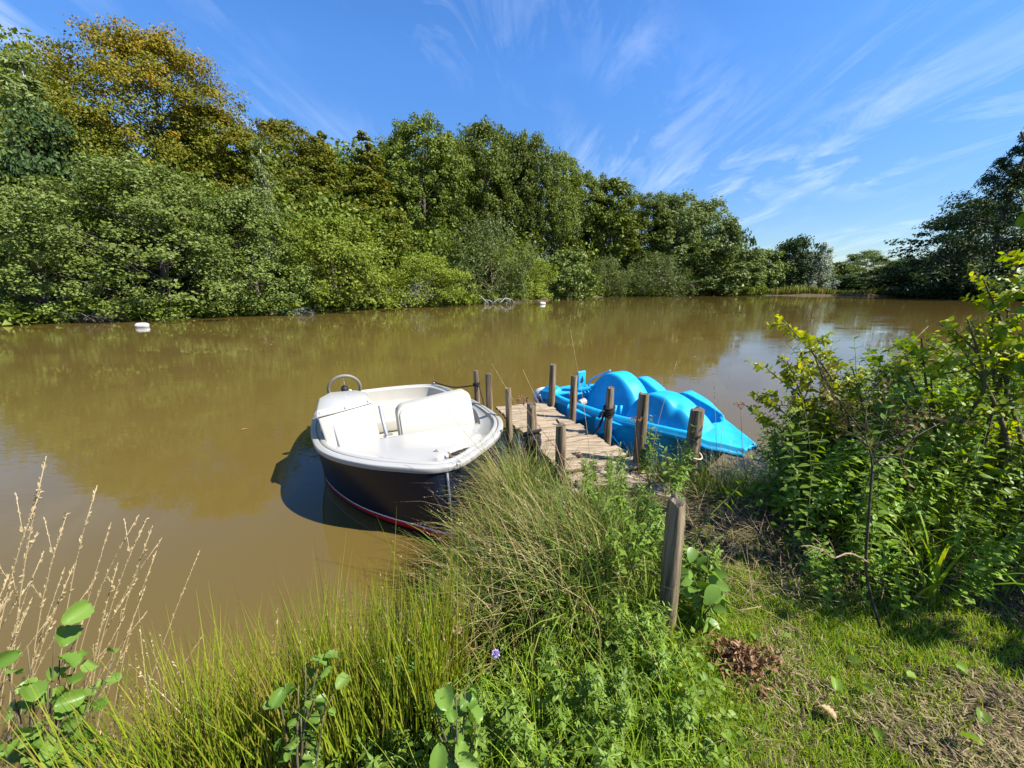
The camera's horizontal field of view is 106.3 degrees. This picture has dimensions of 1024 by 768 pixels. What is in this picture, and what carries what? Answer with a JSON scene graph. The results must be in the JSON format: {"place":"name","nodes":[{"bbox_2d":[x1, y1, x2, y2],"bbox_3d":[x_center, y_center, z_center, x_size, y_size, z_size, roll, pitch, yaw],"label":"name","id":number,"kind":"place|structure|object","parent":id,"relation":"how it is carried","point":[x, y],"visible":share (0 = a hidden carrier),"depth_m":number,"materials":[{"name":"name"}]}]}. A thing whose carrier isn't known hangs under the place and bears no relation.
{"place":"outdoors","nodes":[
{"label":"outdoors","id":0,"kind":"place"},
{"bbox_2d":[0,295,1023,767],"bbox_3d":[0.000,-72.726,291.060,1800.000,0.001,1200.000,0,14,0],"label":"water","id":1,"kind":"structure","parent":0,"point":[128,419],"depth_m":6.32,"materials":[{"name":"brown liquid"}]},
{"bbox_2d":[0,503,515,767],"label":"rushes","id":2,"kind":"object","parent":1,"relation":"in","point":[246,749],"visible":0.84,"depth_m":1.43,"materials":[{"name":"green plant"}]},
{"bbox_2d":[311,374,502,547],"bbox_3d":[-1.348,0.602,4.926,2.169,1.498,3.798,-7,15,-25],"label":"motorboat","id":3,"kind":"object","parent":1,"relation":"on","point":[384,456],"visible":0.91,"depth_m":3.95,"materials":[{"name":"blue paint"}]},
{"bbox_2d":[533,370,756,470],"bbox_3d":[1.681,0.419,5.618,1.624,1.164,3.360,-10,18,-34],"label":"pedal boat","id":4,"kind":"object","parent":1,"relation":"on","point":[672,424],"visible":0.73,"depth_m":4.95,"materials":[{"name":"blue plastic"}]},
{"bbox_2d":[598,284,906,295],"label":"reeds","id":5,"kind":"object","parent":1,"relation":"on","point":[805,289],"visible":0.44,"depth_m":84.27,"materials":[{"name":"green plant"}]},
{"bbox_2d":[0,263,1023,767],"bbox_3d":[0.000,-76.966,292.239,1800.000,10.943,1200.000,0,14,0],"label":"ground","id":6,"kind":"structure","parent":0,"point":[768,517],"depth_m":1.80,"materials":[{"name":"green plant"}]},
{"bbox_2d":[0,49,98,225],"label":"willow tree","id":7,"kind":"object","parent":6,"relation":"on","point":[13,59],"visible":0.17,"depth_m":27.90,"materials":[{"name":"green plant"}]},
{"bbox_2d":[0,599,121,767],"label":"alder sapling","id":8,"kind":"object","parent":6,"relation":"on","point":[74,613],"visible":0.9,"depth_m":1.32,"materials":[{"name":"green plant"}]},
{"bbox_2d":[0,181,132,324],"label":"alder tree","id":9,"kind":"object","parent":6,"relation":"on","point":[42,289],"visible":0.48,"depth_m":22.96,"materials":[{"name":"green plant"}]},
{"bbox_2d":[0,715,141,767],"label":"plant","id":10,"kind":"object","parent":6,"relation":"on","point":[15,757],"visible":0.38,"depth_m":1.33,"materials":[{"name":"green plant"}]},
{"bbox_2d":[0,96,143,292],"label":"oak tree","id":11,"kind":"object","parent":6,"relation":"on","point":[35,120],"visible":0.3,"depth_m":27.29,"materials":[{"name":"green plant"}]},
{"bbox_2d":[45,104,144,221],"bbox_3d":[-34.867,-16.092,32.869,10.660,14.081,8.454,-5,15,-19],"label":"beech tree","id":12,"kind":"object","parent":6,"relation":"on","point":[109,134],"visible":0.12,"depth_m":31.39,"materials":[{"name":"green plant"}]},
{"bbox_2d":[0,147,279,321],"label":"alder tree","id":13,"kind":"object","parent":6,"relation":"on","point":[136,176],"visible":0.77,"depth_m":24.62,"materials":[{"name":"green plant"}]},
{"bbox_2d":[0,12,286,244],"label":"beech tree","id":14,"kind":"object","parent":6,"relation":"on","point":[149,53],"visible":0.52,"depth_m":32.09,"materials":[{"name":"green plant"}]},
{"bbox_2d":[144,101,295,243],"bbox_3d":[-29.744,-19.374,39.822,15.584,16.043,12.360,0,14,2],"label":"beech tree","id":15,"kind":"object","parent":6,"relation":"on","point":[214,119],"visible":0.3,"depth_m":36.17,"materials":[{"name":"green plant"}]},
{"bbox_2d":[169,183,320,315],"bbox_3d":[-20.972,-10.130,29.982,9.232,9.919,11.540,-11,18,-37],"label":"alder tree","id":16,"kind":"object","parent":6,"relation":"on","point":[235,201],"visible":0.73,"depth_m":28.32,"materials":[{"name":"green plant"}]},
{"bbox_2d":[26,549,508,767],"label":"dry rush stems","id":17,"kind":"object","parent":6,"relation":"on","point":[157,667],"visible":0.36,"depth_m":1.61,"materials":[{"name":"plant"}]},
{"bbox_2d":[246,135,293,295],"bbox_3d":[-22.368,-14.989,35.362,3.722,14.235,3.988,-4,15,-13],"label":"birch tree","id":18,"kind":"object","parent":6,"relation":"on","point":[261,173],"visible":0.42,"depth_m":34.10,"materials":[{"name":"green plant"}]},
{"bbox_2d":[216,117,355,229],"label":"beech tree","id":19,"kind":"object","parent":6,"relation":"on","point":[278,132],"visible":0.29,"depth_m":41.96,"materials":[{"name":"green plant"}]},
{"bbox_2d":[263,649,350,767],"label":"alder sapling","id":20,"kind":"object","parent":6,"relation":"on","point":[304,729],"visible":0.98,"depth_m":1.25,"materials":[{"name":"green plant"}]},
{"bbox_2d":[305,130,353,219],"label":"beech tree","id":21,"kind":"object","parent":6,"relation":"on","point":[325,149],"visible":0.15,"depth_m":46.13,"materials":[{"name":"green plant"}]},
{"bbox_2d":[233,209,431,312],"bbox_3d":[-17.125,-10.757,35.437,18.624,9.529,15.316,2,15,9],"label":"hazel bush","id":22,"kind":"object","parent":6,"relation":"on","point":[363,259],"visible":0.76,"depth_m":32.85,"materials":[{"name":"green plant"}]},
{"bbox_2d":[337,130,423,276],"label":"beech tree","id":23,"kind":"object","parent":6,"relation":"on","point":[371,158],"visible":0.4,"depth_m":45.01,"materials":[{"name":"green plant"}]},
{"bbox_2d":[352,697,416,767],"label":"nettle plant","id":24,"kind":"object","parent":6,"relation":"on","point":[378,761],"visible":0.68,"depth_m":1.43,"materials":[{"name":"green plant"}]},
{"bbox_2d":[375,118,422,223],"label":"oak tree","id":25,"kind":"object","parent":6,"relation":"on","point":[403,156],"visible":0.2,"depth_m":53.11,"materials":[{"name":"green plant"}]},
{"bbox_2d":[358,251,480,306],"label":"hazel bush","id":26,"kind":"object","parent":6,"relation":"on","point":[430,261],"visible":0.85,"depth_m":40.41,"materials":[{"name":"green plant"}]},
{"bbox_2d":[373,110,474,245],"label":"oak tree","id":27,"kind":"object","parent":6,"relation":"on","point":[410,130],"visible":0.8,"depth_m":50.35,"materials":[{"name":"green plant"}]},
{"bbox_2d":[0,24,875,325],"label":"woods","id":28,"kind":"object","parent":6,"relation":"on","point":[14,310],"visible":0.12,"depth_m":40.73,"materials":[{"name":"green plant"}]},
{"bbox_2d":[422,120,466,251],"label":"oak tree","id":29,"kind":"object","parent":6,"relation":"on","point":[455,218],"visible":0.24,"depth_m":54.22,"materials":[{"name":"green plant"}]},
{"bbox_2d":[422,130,483,238],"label":"oak tree","id":30,"kind":"object","parent":6,"relation":"on","point":[464,193],"visible":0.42,"depth_m":54.97,"materials":[{"name":"green plant"}]},
{"bbox_2d":[429,684,485,767],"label":"alder sapling","id":31,"kind":"object","parent":6,"relation":"on","point":[448,708],"visible":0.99,"depth_m":1.22,"materials":[{"name":"green plant"}]},
{"bbox_2d":[437,687,489,763],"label":"nettle plant","id":32,"kind":"object","parent":6,"relation":"on","point":[482,745],"visible":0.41,"depth_m":1.33,"materials":[{"name":"green plant"}]},
{"bbox_2d":[436,205,543,304],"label":"willow bush","id":33,"kind":"object","parent":6,"relation":"on","point":[485,236],"visible":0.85,"depth_m":47.99,"materials":[{"name":"green plant"}]},
{"bbox_2d":[456,114,524,232],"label":"oak tree","id":34,"kind":"object","parent":6,"relation":"on","point":[494,153],"visible":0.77,"depth_m":57.38,"materials":[{"name":"green plant"}]},
{"bbox_2d":[461,671,526,766],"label":"nettle plant","id":35,"kind":"object","parent":6,"relation":"on","point":[508,716],"visible":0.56,"depth_m":1.43,"materials":[{"name":"green plant"}]},
{"bbox_2d":[487,129,542,238],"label":"oak tree","id":36,"kind":"object","parent":6,"relation":"on","point":[519,147],"visible":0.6,"depth_m":60.79,"materials":[{"name":"green plant"}]},
{"bbox_2d":[500,680,535,767],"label":"nettle plant","id":37,"kind":"object","parent":6,"relation":"on","point":[523,729],"visible":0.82,"depth_m":1.33,"materials":[{"name":"green plant"}]},
{"bbox_2d":[498,252,559,301],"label":"hazel bush","id":38,"kind":"object","parent":6,"relation":"on","point":[538,286],"visible":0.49,"depth_m":53.52,"materials":[{"name":"green plant"}]},
{"bbox_2d":[366,418,707,738],"bbox_3d":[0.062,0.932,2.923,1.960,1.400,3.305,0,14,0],"label":"tussock grass","id":39,"kind":"structure","parent":6,"relation":"on","point":[493,600],"depth_m":2.23,"materials":[{"name":"green plant"}]},
{"bbox_2d":[508,130,568,282],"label":"oak tree","id":40,"kind":"object","parent":6,"relation":"on","point":[546,169],"visible":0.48,"depth_m":62.91,"materials":[{"name":"green plant"}]},
{"bbox_2d":[268,552,816,767],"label":"bank grass","id":41,"kind":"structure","parent":6,"relation":"on","point":[544,691],"depth_m":1.50,"materials":[{"name":"green plant"}]},
{"bbox_2d":[325,591,760,767],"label":"ground cover","id":42,"kind":"object","parent":6,"relation":"on","point":[400,762],"visible":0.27,"depth_m":1.49,"materials":[{"name":"green plant"}]},
{"bbox_2d":[534,601,580,698],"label":"nettle plant","id":43,"kind":"object","parent":6,"relation":"on","point":[552,658],"visible":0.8,"depth_m":1.70,"materials":[{"name":"green plant"}]},
{"bbox_2d":[538,146,584,285],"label":"oak tree","id":44,"kind":"object","parent":6,"relation":"on","point":[566,185],"visible":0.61,"depth_m":65.20,"materials":[{"name":"green plant"}]},
{"bbox_2d":[535,248,604,299],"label":"hazel bush","id":45,"kind":"object","parent":6,"relation":"on","point":[565,282],"visible":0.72,"depth_m":59.51,"materials":[{"name":"green plant"}]},
{"bbox_2d":[532,652,610,734],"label":"nettle plant","id":46,"kind":"object","parent":6,"relation":"on","point":[553,686],"visible":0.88,"depth_m":1.47,"materials":[{"name":"green plant"}]},
{"bbox_2d":[559,170,619,269],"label":"oak tree","id":47,"kind":"object","parent":6,"relation":"on","point":[591,182],"visible":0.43,"depth_m":74.92,"materials":[{"name":"green plant"}]},
{"bbox_2d":[565,696,622,767],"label":"nettle plant","id":48,"kind":"object","parent":6,"relation":"on","point":[604,758],"visible":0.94,"depth_m":1.34,"materials":[{"name":"green plant"}]},
{"bbox_2d":[496,402,703,501],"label":"jetty","id":49,"kind":"object","parent":6,"relation":"on","point":[577,437],"visible":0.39,"depth_m":4.27,"materials":[{"name":"brown wood"}]},
{"bbox_2d":[583,253,639,296],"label":"willow bush","id":50,"kind":"object","parent":6,"relation":"on","point":[602,269],"visible":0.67,"depth_m":73.73,"materials":[{"name":"green plant"}]},
{"bbox_2d":[586,665,637,744],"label":"nettle plant","id":51,"kind":"object","parent":6,"relation":"on","point":[616,718],"visible":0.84,"depth_m":1.40,"materials":[{"name":"green plant"}]},
{"bbox_2d":[586,177,642,286],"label":"oak tree","id":52,"kind":"object","parent":6,"relation":"on","point":[618,188],"visible":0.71,"depth_m":75.88,"materials":[{"name":"green plant"}]},
{"bbox_2d":[602,515,653,595],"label":"nettle plant","id":53,"kind":"object","parent":6,"relation":"on","point":[622,551],"visible":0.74,"depth_m":2.04,"materials":[{"name":"green plant"}]},
{"bbox_2d":[608,182,649,285],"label":"oak tree","id":54,"kind":"object","parent":6,"relation":"on","point":[631,255],"visible":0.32,"depth_m":83.35,"materials":[{"name":"green plant"}]},
{"bbox_2d":[611,586,655,653],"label":"nettle plant","id":55,"kind":"object","parent":6,"relation":"on","point":[645,615],"visible":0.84,"depth_m":1.70,"materials":[{"name":"green plant"}]},
{"bbox_2d":[606,614,662,711],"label":"nettle plant","id":56,"kind":"object","parent":6,"relation":"on","point":[625,675],"visible":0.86,"depth_m":1.53,"materials":[{"name":"green plant"}]},
{"bbox_2d":[633,392,648,470],"bbox_3d":[1.290,0.825,3.895,0.120,1.538,0.113,-8,16,-27],"label":"wooden post","id":57,"kind":"object","parent":6,"relation":"on","point":[642,412],"visible":0.55,"depth_m":3.75,"materials":[{"name":"brown wood"}]},
{"bbox_2d":[621,497,665,573],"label":"nettle plant","id":58,"kind":"object","parent":6,"relation":"on","point":[655,522],"visible":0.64,"depth_m":2.22,"materials":[{"name":"green plant"}]},
{"bbox_2d":[617,191,681,271],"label":"oak tree","id":59,"kind":"object","parent":6,"relation":"on","point":[648,201],"visible":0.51,"depth_m":84.37,"materials":[{"name":"green plant"}]},
{"bbox_2d":[624,250,701,296],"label":"willow bush","id":60,"kind":"object","parent":6,"relation":"on","point":[663,266],"visible":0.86,"depth_m":76.93,"materials":[{"name":"green plant"}]},
{"bbox_2d":[641,601,690,696],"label":"nettle plant","id":61,"kind":"object","parent":6,"relation":"on","point":[652,674],"visible":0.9,"depth_m":1.60,"materials":[{"name":"green plant"}]},
{"bbox_2d":[636,696,699,761],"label":"nettle plant","id":62,"kind":"object","parent":6,"relation":"on","point":[659,721],"visible":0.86,"depth_m":1.39,"materials":[{"name":"green plant"}]},
{"bbox_2d":[659,491,685,637],"bbox_3d":[0.754,1.000,1.841,0.085,1.024,0.118,-13,20,-42],"label":"wooden post","id":63,"kind":"object","parent":6,"relation":"on","point":[671,563],"visible":0.71,"depth_m":1.77,"materials":[{"name":"wood"}]},
{"bbox_2d":[521,447,824,610],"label":"bank grass","id":64,"kind":"structure","parent":6,"relation":"on","point":[702,488],"depth_m":3.03,"materials":[{"name":"green plant"}]},
{"bbox_2d":[636,189,712,264],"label":"poplar tree","id":65,"kind":"object","parent":6,"relation":"on","point":[679,207],"visible":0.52,"depth_m":84.99,"materials":[{"name":"green plant"}]},
{"bbox_2d":[659,424,696,500],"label":"nettle plant","id":66,"kind":"object","parent":6,"relation":"on","point":[677,470],"visible":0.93,"depth_m":2.76,"materials":[{"name":"green plant"}]},
{"bbox_2d":[679,406,704,498],"bbox_3d":[1.704,0.920,3.731,0.157,1.436,0.139,-4,15,-15],"label":"wooden post","id":67,"kind":"object","parent":6,"relation":"on","point":[696,417],"visible":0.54,"depth_m":3.56,"materials":[{"name":"brown wood"}]},
{"bbox_2d":[678,545,731,632],"bbox_3d":[0.951,1.014,1.884,0.293,0.383,0.276,-2,15,-9],"label":"alder sapling","id":68,"kind":"object","parent":6,"relation":"on","point":[713,590],"visible":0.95,"depth_m":1.87,"materials":[{"name":"green plant"}]},
{"bbox_2d":[649,236,765,296],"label":"hazel bush","id":69,"kind":"object","parent":6,"relation":"on","point":[715,273],"visible":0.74,"depth_m":79.86,"materials":[{"name":"green plant"}]},
{"bbox_2d":[672,195,742,263],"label":"poplar tree","id":70,"kind":"object","parent":6,"relation":"on","point":[711,209],"visible":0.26,"depth_m":87.88,"materials":[{"name":"green plant"}]},
{"bbox_2d":[697,216,761,286],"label":"hazel bush","id":71,"kind":"object","parent":6,"relation":"on","point":[736,235],"visible":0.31,"depth_m":87.64,"materials":[{"name":"green plant"}]},
{"bbox_2d":[675,617,810,719],"bbox_3d":[1.061,1.226,1.715,0.562,0.118,0.471,0,14,0],"label":"withered plant","id":72,"kind":"object","parent":6,"relation":"on","point":[739,650],"visible":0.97,"depth_m":1.70,"materials":[{"name":"brown plant"}]},
{"bbox_2d":[744,248,795,289],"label":"hazel bush","id":73,"kind":"object","parent":6,"relation":"on","point":[777,271],"visible":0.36,"depth_m":90.07,"materials":[{"name":"green plant"}]},
{"bbox_2d":[757,424,812,511],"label":"nettle plant","id":74,"kind":"object","parent":6,"relation":"on","point":[782,474],"visible":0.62,"depth_m":2.85,"materials":[{"name":"green plant"}]},
{"bbox_2d":[764,233,824,288],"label":"oak tree","id":75,"kind":"object","parent":6,"relation":"on","point":[790,245],"visible":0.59,"depth_m":91.34,"materials":[{"name":"green plant"}]},
{"bbox_2d":[582,526,1023,767],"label":"lawn grass","id":76,"kind":"structure","parent":6,"relation":"on","point":[747,627],"depth_m":1.77,"materials":[{"name":"green plant"}]},
{"bbox_2d":[751,388,875,511],"bbox_3d":[2.535,0.579,3.159,1.102,1.093,0.715,0,14,0],"label":"green shrub","id":77,"kind":"object","parent":6,"relation":"on","point":[799,416],"visible":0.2,"depth_m":3.14,"materials":[{"name":"green plant"}]},
{"bbox_2d":[609,503,1023,767],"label":"grass clippings","id":78,"kind":"object","parent":6,"relation":"on","point":[965,754],"depth_m":1.57,"materials":[{"name":"plant"}]},
{"bbox_2d":[794,533,847,612],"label":"nettle plant","id":79,"kind":"object","parent":6,"relation":"on","point":[818,563],"visible":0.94,"depth_m":2.10,"materials":[{"name":"green plant"}]},
{"bbox_2d":[800,242,844,289],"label":"willow tree","id":80,"kind":"object","parent":6,"relation":"on","point":[825,261],"visible":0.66,"depth_m":90.50,"materials":[{"name":"green plant"}]},
{"bbox_2d":[744,314,907,508],"bbox_3d":[2.359,0.269,3.008,1.116,1.584,0.683,0,14,0],"label":"buckthorn shrub","id":81,"kind":"object","parent":6,"relation":"on","point":[790,377],"visible":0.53,"depth_m":2.90,"materials":[{"name":"green plant"}]},
{"bbox_2d":[805,434,850,521],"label":"nettle plant","id":82,"kind":"object","parent":6,"relation":"on","point":[826,478],"visible":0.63,"depth_m":2.57,"materials":[{"name":"green plant"}]},
{"bbox_2d":[645,465,1023,646],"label":"dead stems","id":83,"kind":"object","parent":6,"relation":"on","point":[757,559],"visible":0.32,"depth_m":2.38,"materials":[{"name":"plant"}]},
{"bbox_2d":[772,385,925,585],"bbox_3d":[1.830,0.592,2.228,0.649,1.171,0.280,11,18,36],"label":"nettle plant","id":84,"kind":"object","parent":6,"relation":"on","point":[881,487],"visible":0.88,"depth_m":2.21,"materials":[{"name":"green plant"}]},
{"bbox_2d":[815,273,896,290],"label":"oak tree","id":85,"kind":"object","parent":6,"relation":"on","point":[857,282],"visible":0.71,"depth_m":88.16,"materials":[{"name":"green plant"}]},
{"bbox_2d":[807,436,911,584],"bbox_3d":[2.089,0.761,2.323,0.407,0.791,0.497,0,14,-2],"label":"nettle plant","id":86,"kind":"object","parent":6,"relation":"on","point":[874,524],"visible":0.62,"depth_m":2.25,"materials":[{"name":"green plant"}]},
{"bbox_2d":[697,331,1023,603],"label":"undergrowth","id":87,"kind":"object","parent":6,"relation":"on","point":[941,507],"visible":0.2,"depth_m":2.47,"materials":[{"name":"green plant"}]},
{"bbox_2d":[827,400,901,528],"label":"nettle plant","id":88,"kind":"object","parent":6,"relation":"on","point":[854,458],"visible":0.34,"depth_m":2.55,"materials":[{"name":"green plant"}]},
{"bbox_2d":[844,336,917,519],"bbox_3d":[2.620,0.326,2.819,0.308,1.292,0.716,7,16,26],"label":"nettle plant","id":89,"kind":"object","parent":6,"relation":"on","point":[900,388],"visible":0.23,"depth_m":2.59,"materials":[{"name":"green plant"}]},
{"bbox_2d":[786,350,984,632],"bbox_3d":[1.851,0.542,2.058,1.008,1.406,0.617,0,14,0],"label":"bare shrub","id":90,"kind":"object","parent":6,"relation":"on","point":[906,415],"visible":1,"depth_m":1.91,"materials":[{"name":"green plant"}]},
{"bbox_2d":[850,509,934,624],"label":"nettle plant","id":91,"kind":"object","parent":6,"relation":"on","point":[886,562],"visible":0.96,"depth_m":2.03,"materials":[{"name":"green plant"}]},
{"bbox_2d":[850,440,957,562],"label":"nettle plant","id":92,"kind":"object","parent":6,"relation":"on","point":[938,489],"visible":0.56,"depth_m":2.26,"materials":[{"name":"green plant"}]},
{"bbox_2d":[884,408,958,538],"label":"nettle plant","id":93,"kind":"object","parent":6,"relation":"on","point":[929,481],"visible":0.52,"depth_m":2.43,"materials":[{"name":"green plant"}]},
{"bbox_2d":[855,197,1022,296],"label":"spreading tree","id":94,"kind":"object","parent":6,"relation":"on","point":[921,242],"visible":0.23,"depth_m":73.44,"materials":[{"name":"green plant"}]},
{"bbox_2d":[855,331,1023,441],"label":"green shrub","id":95,"kind":"object","parent":6,"relation":"on","point":[897,345],"visible":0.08,"depth_m":3.47,"materials":[{"name":"green plant"}]},
{"bbox_2d":[874,249,1023,551],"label":"alder shrub","id":96,"kind":"object","parent":6,"relation":"on","point":[995,343],"visible":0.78,"depth_m":2.46,"materials":[{"name":"green plant"}]},
{"bbox_2d":[886,252,1020,297],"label":"oak tree","id":97,"kind":"object","parent":6,"relation":"on","point":[911,269],"visible":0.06,"depth_m":74.64,"materials":[{"name":"green plant"}]},
{"bbox_2d":[888,502,1023,617],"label":"iris plant","id":98,"kind":"object","parent":6,"relation":"on","point":[930,589],"visible":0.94,"depth_m":2.03,"materials":[{"name":"green plant"}]},
{"bbox_2d":[900,131,1023,298],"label":"birch tree","id":99,"kind":"object","parent":6,"relation":"on","point":[1010,213],"visible":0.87,"depth_m":58.76,"materials":[{"name":"green plant"}]},
{"bbox_2d":[924,496,1023,613],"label":"nettle plant","id":100,"kind":"object","parent":6,"relation":"on","point":[990,563],"visible":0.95,"depth_m":1.96,"materials":[{"name":"green plant"}]},
{"bbox_2d":[930,234,1023,300],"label":"oak tree","id":101,"kind":"object","parent":6,"relation":"on","point":[1002,272],"visible":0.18,"depth_m":60.25,"materials":[{"name":"green plant"}]},
{"bbox_2d":[932,411,1023,572],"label":"nettle plant","id":102,"kind":"object","parent":6,"relation":"on","point":[963,489],"visible":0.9,"depth_m":2.19,"materials":[{"name":"green plant"}]},
{"bbox_2d":[994,500,1023,602],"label":"nettle plant","id":103,"kind":"object","parent":6,"relation":"on","point":[1019,526],"visible":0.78,"depth_m":2.01,"materials":[{"name":"green plant"}]},
{"bbox_2d":[0,0,1023,273],"label":"sky","id":104,"kind":"structure","parent":0,"point":[844,124],"materials":[{"name":"blue"}]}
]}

